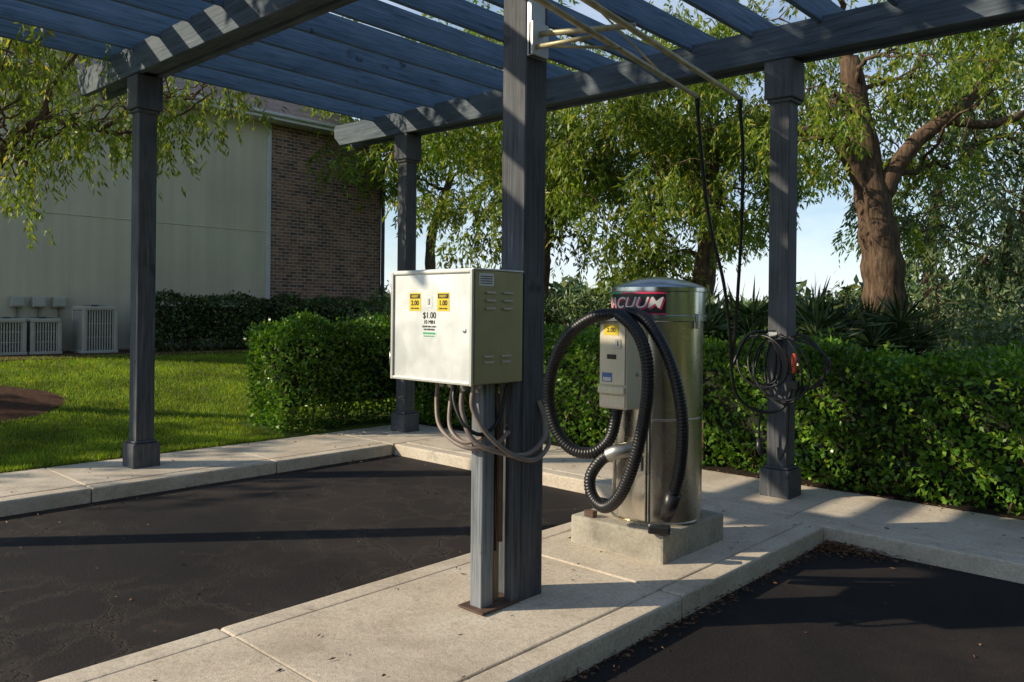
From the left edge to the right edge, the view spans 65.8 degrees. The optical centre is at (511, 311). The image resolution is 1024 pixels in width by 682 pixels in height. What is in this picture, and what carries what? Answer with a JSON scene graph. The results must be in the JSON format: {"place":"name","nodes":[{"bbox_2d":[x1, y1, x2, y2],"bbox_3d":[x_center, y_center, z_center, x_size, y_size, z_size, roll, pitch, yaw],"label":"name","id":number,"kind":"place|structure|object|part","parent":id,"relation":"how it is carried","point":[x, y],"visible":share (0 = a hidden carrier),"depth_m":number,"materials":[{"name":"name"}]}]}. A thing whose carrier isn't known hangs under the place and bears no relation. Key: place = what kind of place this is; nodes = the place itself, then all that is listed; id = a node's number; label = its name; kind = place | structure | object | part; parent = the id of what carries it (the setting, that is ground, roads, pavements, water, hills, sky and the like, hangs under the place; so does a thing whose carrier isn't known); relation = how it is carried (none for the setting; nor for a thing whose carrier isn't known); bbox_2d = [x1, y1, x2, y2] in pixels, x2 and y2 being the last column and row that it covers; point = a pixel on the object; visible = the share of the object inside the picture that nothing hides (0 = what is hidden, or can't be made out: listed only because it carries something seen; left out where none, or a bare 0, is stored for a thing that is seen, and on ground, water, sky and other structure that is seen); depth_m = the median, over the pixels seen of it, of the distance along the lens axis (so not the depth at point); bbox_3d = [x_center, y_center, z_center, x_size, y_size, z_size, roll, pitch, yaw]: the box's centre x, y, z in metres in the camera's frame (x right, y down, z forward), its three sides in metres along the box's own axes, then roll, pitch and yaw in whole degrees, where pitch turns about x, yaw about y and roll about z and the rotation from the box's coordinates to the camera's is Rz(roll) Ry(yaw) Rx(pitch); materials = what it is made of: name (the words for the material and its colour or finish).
{"place":"outdoors","nodes":[
{"label":"outdoors","id":0,"kind":"place"},
{"bbox_2d":[0,339,1019,519],"bbox_3d":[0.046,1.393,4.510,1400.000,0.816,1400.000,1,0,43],"label":"ground","id":1,"kind":"structure","parent":0,"point":[356,424],"depth_m":11.26,"materials":[{"name":"green plant"}]},
{"bbox_2d":[0,386,67,423],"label":"mulch bed","id":2,"kind":"object","parent":1,"relation":"on","point":[15,403],"visible":1,"depth_m":10.99,"materials":[{"name":"brown soil"}]},
{"bbox_2d":[0,346,255,360],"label":"mulch bed","id":3,"kind":"object","parent":1,"relation":"on","point":[123,352],"visible":0.18,"depth_m":16.43,"materials":[{"name":"brown soil"}]},
{"bbox_2d":[0,317,26,354],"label":"air conditioning unit","id":4,"kind":"object","parent":3,"relation":"on","point":[13,335],"visible":0.98,"depth_m":15.70,"materials":[{"name":"paint"}]},
{"bbox_2d":[24,317,62,353],"bbox_3d":[-9.679,0.506,16.294,0.600,0.815,0.600,1,0,43],"label":"air conditioning unit","id":5,"kind":"object","parent":3,"relation":"on","point":[44,338],"visible":0.91,"depth_m":16.11,"materials":[{"name":"paint"}]},
{"bbox_2d":[70,305,117,352],"bbox_3d":[-8.938,0.383,16.944,0.720,1.075,0.720,1,0,43],"label":"air conditioning unit","id":6,"kind":"object","parent":3,"relation":"on","point":[93,330],"visible":1,"depth_m":16.74,"materials":[{"name":"paint"}]},
{"bbox_2d":[155,288,390,351],"bbox_3d":[-4.370,0.217,21.581,1.532,1.616,11.282,1,0,43],"label":"hedge","id":7,"kind":"object","parent":3,"relation":"on","point":[183,321],"visible":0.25,"depth_m":18.55,"materials":[{"name":"green plant"}]},
{"bbox_2d":[380,164,385,296],"bbox_3d":[-3.561,-2.020,23.421,0.723,5.970,0.108,1,0,22],"label":"downspout","id":8,"kind":"object","parent":3,"relation":"on","point":[382,246],"visible":0.45,"depth_m":23.49,"materials":[{"name":"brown metal"}]},
{"bbox_2d":[0,71,266,347],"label":"stucco wall","id":9,"kind":"structure","parent":1,"relation":"on","point":[86,260],"depth_m":18.26,"materials":[{"name":"beige paint"}]},
{"bbox_2d":[9,296,24,316],"bbox_3d":[-10.340,0.257,16.541,0.159,1.180,0.260,1,0,43],"label":"utility meter box","id":10,"kind":"object","parent":9,"relation":"attached to","point":[16,301],"visible":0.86,"depth_m":16.48,"materials":[{"name":"paint"}]},
{"bbox_2d":[31,296,45,316],"bbox_3d":[-10.068,0.259,16.834,0.159,1.180,0.260,1,0,43],"label":"utility meter box","id":11,"kind":"object","parent":9,"relation":"attached to","point":[38,301],"visible":0.82,"depth_m":16.77,"materials":[{"name":"paint"}]},
{"bbox_2d":[52,297,66,318],"bbox_3d":[-9.796,0.262,17.128,0.159,1.180,0.260,1,0,43],"label":"utility meter box","id":12,"kind":"object","parent":9,"relation":"attached to","point":[58,302],"visible":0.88,"depth_m":17.07,"materials":[{"name":"paint"}]},
{"bbox_2d":[0,207,265,231],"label":"band trim","id":13,"kind":"structure","parent":9,"relation":"attached to","point":[156,221],"depth_m":18.28,"materials":[{"name":"paint"}]},
{"bbox_2d":[62,344,245,350],"bbox_3d":[-9.249,0.898,17.842,0.030,0.220,8.100,1,0,43],"label":"base band","id":14,"kind":"object","parent":9,"relation":"attached to","point":[118,347],"depth_m":18.25,"materials":[{"name":"paint"}]},
{"bbox_2d":[4,68,392,149],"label":"soffit","id":15,"kind":"structure","parent":9,"relation":"on","point":[292,125],"depth_m":20.44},
{"bbox_2d":[3,41,355,125],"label":"roof","id":16,"kind":"structure","parent":15,"relation":"on","point":[274,105],"depth_m":20.82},
{"bbox_2d":[2,60,392,142],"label":"fascia","id":17,"kind":"structure","parent":16,"relation":"attached to","point":[290,120],"depth_m":20.32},
{"bbox_2d":[3,55,337,127],"bbox_3d":[-7.444,-5.075,18.746,0.090,0.086,13.000,1,0,43],"label":"gutter","id":18,"kind":"object","parent":17,"relation":"attached to","point":[289,117],"visible":0.32,"depth_m":20.21,"materials":[{"name":"grey metal"}]},
{"bbox_2d":[265,124,271,299],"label":"corner trim","id":19,"kind":"structure","parent":9,"relation":"attached to","point":[268,217],"depth_m":20.82,"materials":[{"name":"beige paint"}]},
{"bbox_2d":[0,22,287,251],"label":"willow tree","id":20,"kind":"object","parent":1,"relation":"on","point":[56,69],"visible":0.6,"depth_m":9.87,"materials":[{"name":"green plant"}]},
{"bbox_2d":[270,124,379,336],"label":"brick wall","id":21,"kind":"structure","parent":1,"relation":"on","point":[326,242],"depth_m":21.95,"materials":[{"name":"brown brick"}]},
{"bbox_2d":[379,147,381,306],"bbox_3d":[-4.002,-1.880,23.601,0.250,6.080,0.037,1,0,43],"label":"corner board","id":22,"kind":"object","parent":21,"relation":"attached to","point":[380,241],"visible":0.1,"depth_m":23.51,"materials":[{"name":"brown metal"}]},
{"bbox_2d":[243,308,467,433],"bbox_3d":[-2.108,0.789,11.635,1.410,1.696,3.771,1,0,43],"label":"hedge","id":23,"kind":"object","parent":1,"relation":"on","point":[343,367],"visible":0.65,"depth_m":10.68,"materials":[{"name":"green plant"}]},
{"bbox_2d":[336,280,390,335],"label":"shrub","id":24,"kind":"object","parent":1,"relation":"on","point":[385,308],"visible":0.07,"depth_m":16.30,"materials":[{"name":"green plant"}]},
{"bbox_2d":[299,0,582,269],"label":"acacia tree","id":25,"kind":"object","parent":1,"relation":"on","point":[391,185],"visible":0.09,"depth_m":22.27,"materials":[{"name":"green plant"}]},
{"bbox_2d":[362,0,696,298],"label":"acacia tree","id":26,"kind":"object","parent":1,"relation":"on","point":[490,165],"visible":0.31,"depth_m":17.01,"materials":[{"name":"green plant"}]},
{"bbox_2d":[544,292,567,350],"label":"shrub","id":27,"kind":"object","parent":1,"relation":"on","point":[548,303],"visible":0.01,"depth_m":13.79,"materials":[{"name":"green plant"}]},
{"bbox_2d":[380,254,991,343],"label":"distant trees","id":28,"kind":"object","parent":1,"relation":"on","point":[571,283],"visible":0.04,"depth_m":47.81,"materials":[{"name":"green plant"}]},
{"bbox_2d":[590,23,849,304],"bbox_3d":[5.754,-2.923,22.675,7.355,8.999,7.195,1,0,43],"label":"acacia tree","id":29,"kind":"object","parent":1,"relation":"on","point":[691,260],"visible":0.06,"depth_m":21.72,"materials":[{"name":"green plant"}]},
{"bbox_2d":[419,415,1023,519],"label":"soil bed","id":30,"kind":"object","parent":1,"relation":"on","point":[725,468],"visible":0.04,"depth_m":7.76,"materials":[{"name":"brown soil"}]},
{"bbox_2d":[546,287,610,356],"bbox_3d":[1.506,0.622,12.634,1.930,2.049,2.208,1,0,43],"label":"shrub","id":31,"kind":"object","parent":30,"relation":"on","point":[582,308],"visible":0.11,"depth_m":12.21,"materials":[{"name":"green plant"}]},
{"bbox_2d":[596,280,760,365],"bbox_3d":[2.686,0.575,12.337,3.124,2.168,3.541,1,0,6],"label":"palm shrub","id":32,"kind":"object","parent":30,"relation":"on","point":[712,323],"visible":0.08,"depth_m":11.36,"materials":[{"name":"green plant"}]},
{"bbox_2d":[545,0,843,302],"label":"acacia tree","id":33,"kind":"object","parent":30,"relation":"on","point":[688,179],"visible":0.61,"depth_m":14.97,"materials":[{"name":"green plant"}]},
{"bbox_2d":[395,315,1023,515],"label":"hedge","id":34,"kind":"object","parent":30,"relation":"on","point":[920,410],"visible":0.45,"depth_m":7.25,"materials":[{"name":"green plant"}]},
{"bbox_2d":[702,276,945,371],"bbox_3d":[4.128,0.522,11.359,3.227,2.304,4.275,1,0,-30],"label":"palm shrub","id":35,"kind":"object","parent":30,"relation":"on","point":[752,322],"visible":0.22,"depth_m":10.57,"materials":[{"name":"green plant"}]},
{"bbox_2d":[709,0,1023,337],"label":"oak tree","id":36,"kind":"object","parent":30,"relation":"on","point":[855,143],"visible":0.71,"depth_m":12.05,"materials":[{"name":"green plant"}]},
{"bbox_2d":[811,280,922,351],"bbox_3d":[5.329,0.598,13.114,2.100,2.291,2.362,1,0,1],"label":"shrub","id":37,"kind":"object","parent":30,"relation":"on","point":[845,295],"visible":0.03,"depth_m":13.04,"materials":[{"name":"green plant"}]},
{"bbox_2d":[796,284,966,376],"bbox_3d":[4.991,0.644,11.015,3.014,2.074,3.448,1,0,43],"label":"palm shrub","id":38,"kind":"object","parent":30,"relation":"on","point":[898,334],"visible":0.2,"depth_m":10.37,"materials":[{"name":"green plant"}]},
{"bbox_2d":[833,23,1023,305],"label":"acacia tree","id":39,"kind":"object","parent":30,"relation":"on","point":[1009,172],"visible":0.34,"depth_m":14.38,"materials":[{"name":"green leaves"},{"name":"bark"}]},
{"bbox_2d":[892,173,1023,355],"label":"acacia tree","id":40,"kind":"object","parent":30,"relation":"on","point":[1003,268],"visible":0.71,"depth_m":12.28,"materials":[{"name":"green plant"}]},
{"bbox_2d":[933,285,1023,380],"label":"shrub","id":41,"kind":"object","parent":30,"relation":"on","point":[1007,335],"visible":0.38,"depth_m":9.69,"materials":[{"name":"green plant"}]},
{"bbox_2d":[983,279,1023,344],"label":"shrub","id":42,"kind":"object","parent":30,"relation":"on","point":[1021,305],"visible":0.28,"depth_m":11.44,"materials":[{"name":"green plant"}]},
{"bbox_2d":[797,0,1023,355],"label":"acacia tree","id":43,"kind":"object","parent":1,"relation":"on","point":[926,294],"visible":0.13,"depth_m":19.91,"materials":[{"name":"green plant"}]},
{"bbox_2d":[0,454,1023,681],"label":"asphalt lot","id":44,"kind":"structure","parent":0,"point":[925,623],"depth_m":4.99,"materials":[{"name":"black asphalt"}]},
{"bbox_2d":[39,503,822,681],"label":"concrete island","id":45,"kind":"structure","parent":44,"relation":"on","point":[603,604],"depth_m":4.08,"materials":[{"name":"grey concrete"}]},
{"bbox_2d":[389,268,550,615],"bbox_3d":[-0.218,0.695,4.464,0.751,1.845,0.619,1,0,43],"label":"coin payment cabinet","id":46,"kind":"object","parent":45,"relation":"on","point":[452,329],"visible":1,"depth_m":4.26,"materials":[{"name":"metal"}]},
{"bbox_3d":[-0.436,0.077,4.278,0.642,0.585,0.011,1,0,43],"label":"door","id":47,"kind":"part","parent":46,"relation":"part of","materials":[{"name":"metal"}]},
{"bbox_2d":[543,277,722,564],"bbox_3d":[0.922,0.707,5.463,1.070,1.905,1.021,1,0,43],"label":"vacuum cleaner station","id":48,"kind":"object","parent":45,"relation":"on","point":[650,392],"visible":0.99,"depth_m":5.25,"materials":[{"name":"metal"}]},
{"bbox_2d":[600,394,624,408],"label":"coin box","id":49,"kind":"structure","parent":48,"relation":"in","point":[615,401],"depth_m":5.15,"materials":[{"name":"beige metal"}]},
{"bbox_2d":[617,409,647,521],"bbox_3d":[0.820,1.021,5.340,0.230,0.745,0.055,1,0,43],"label":"cleanout door","id":50,"kind":"structure","parent":48,"relation":"in","point":[634,507],"depth_m":5.31,"materials":[{"name":"silver metal"}]},
{"bbox_2d":[0,427,1022,681],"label":"fallen leaves","id":51,"kind":"object","parent":44,"relation":"on","point":[830,545],"visible":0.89,"depth_m":5.51,"materials":[{"name":"brown plant"}]},
{"bbox_2d":[0,424,1023,583],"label":"concrete sidewalk","id":52,"kind":"structure","parent":0,"point":[979,544],"depth_m":7.15,"materials":[{"name":"grey concrete"}]},
{"bbox_2d":[0,0,1023,600],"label":"pergola","id":53,"kind":"object","parent":52,"relation":"on","point":[404,94],"visible":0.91,"depth_m":7.27,"materials":[{"name":"blue wood"}]},
{"bbox_2d":[529,0,742,110],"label":"air hose boom","id":54,"kind":"object","parent":53,"relation":"attached to","point":[541,44],"visible":1,"depth_m":4.39,"materials":[{"name":"silver metal"}]},
{"bbox_2d":[696,110,831,461],"bbox_3d":[1.818,-0.053,6.259,0.801,2.789,1.781,1,0,43],"label":"air hose","id":55,"kind":"object","parent":54,"relation":"hanging from","point":[772,336],"visible":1,"depth_m":6.72,"materials":[{"name":"black rubber"}]},
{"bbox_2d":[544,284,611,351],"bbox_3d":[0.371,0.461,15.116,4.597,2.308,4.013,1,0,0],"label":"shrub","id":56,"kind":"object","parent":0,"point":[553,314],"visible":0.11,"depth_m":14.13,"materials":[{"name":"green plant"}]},
{"bbox_2d":[329,0,1023,310],"label":"sky","id":57,"kind":"structure","parent":0,"point":[818,223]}
]}

